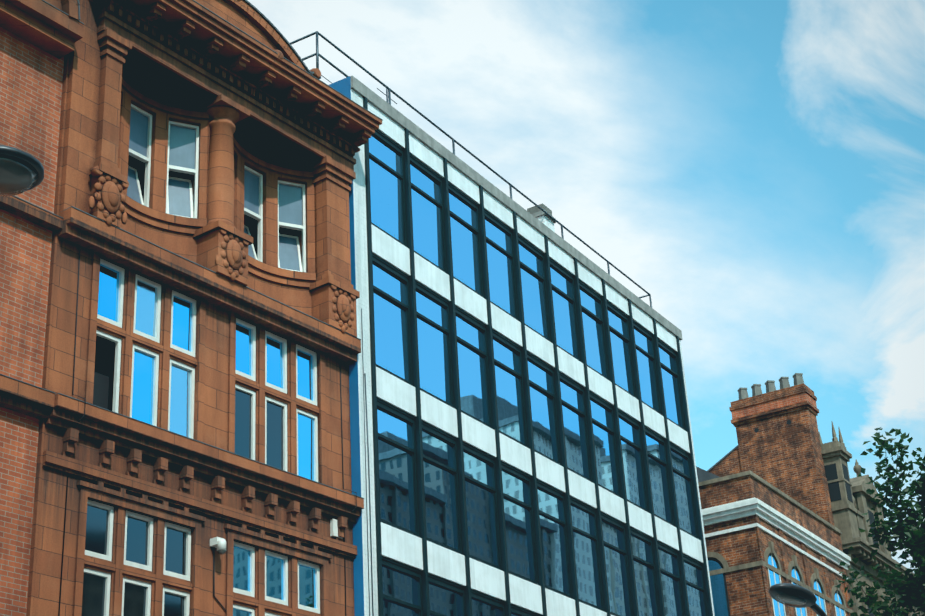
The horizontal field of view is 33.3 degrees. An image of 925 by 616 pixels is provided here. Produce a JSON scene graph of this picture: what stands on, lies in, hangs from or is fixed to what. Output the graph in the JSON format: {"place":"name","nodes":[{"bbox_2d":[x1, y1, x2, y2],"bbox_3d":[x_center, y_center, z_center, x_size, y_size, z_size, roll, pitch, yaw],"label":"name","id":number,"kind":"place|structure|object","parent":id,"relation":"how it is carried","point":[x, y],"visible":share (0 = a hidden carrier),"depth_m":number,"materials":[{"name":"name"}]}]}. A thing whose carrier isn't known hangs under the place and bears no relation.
{"place":"outdoors","nodes":[
{"label":"outdoors","id":0,"kind":"place"},
{"bbox_2d":[0,145,43,196],"bbox_3d":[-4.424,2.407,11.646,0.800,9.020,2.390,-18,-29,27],"label":"street lamp","id":1,"kind":"object","parent":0,"point":[21,171],"depth_m":13.98,"materials":[{"name":"grey metal"}]},
{"bbox_2d":[248,0,924,571],"label":"sky","id":2,"kind":"structure","parent":0,"point":[755,167],"materials":[{"name":"blue"}]},
{"bbox_2d":[768,583,826,615],"bbox_3d":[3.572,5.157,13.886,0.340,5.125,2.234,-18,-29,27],"label":"street lamp","id":3,"kind":"object","parent":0,"point":[792,595],"depth_m":14.26,"materials":[{"name":"grey metal"}]},
{"bbox_2d":[696,373,924,615],"bbox_3d":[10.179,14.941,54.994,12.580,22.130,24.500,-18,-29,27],"label":"brick corner building","id":4,"kind":"structure","parent":0,"point":[784,497],"depth_m":50.27,"materials":[{"name":"brown brick"}]},
{"bbox_2d":[835,427,924,615],"bbox_3d":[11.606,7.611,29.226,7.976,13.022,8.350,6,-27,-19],"label":"street tree","id":5,"kind":"object","parent":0,"point":[910,528],"depth_m":30.24,"materials":[{"name":"green plant"}]},
{"label":"ground","id":6,"kind":"structure","parent":0,"visible":0},
{"bbox_2d":[0,0,83,615],"bbox_3d":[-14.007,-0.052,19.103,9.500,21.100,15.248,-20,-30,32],"label":"brick neighbour","id":7,"kind":"structure","parent":6,"relation":"on","point":[39,39],"depth_m":22.92,"materials":[{"name":"brick"}]},
{"bbox_2d":[32,0,382,615],"bbox_3d":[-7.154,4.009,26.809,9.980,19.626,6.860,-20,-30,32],"label":"sandstone building","id":8,"kind":"structure","parent":6,"relation":"on","point":[205,347],"depth_m":25.71,"materials":[{"name":"brown"}]},
{"bbox_2d":[290,31,714,615],"bbox_3d":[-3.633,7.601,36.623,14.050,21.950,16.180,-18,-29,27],"label":"office building","id":9,"kind":"structure","parent":6,"relation":"on","point":[521,435],"depth_m":33.13,"materials":[{"name":"blue glass"}]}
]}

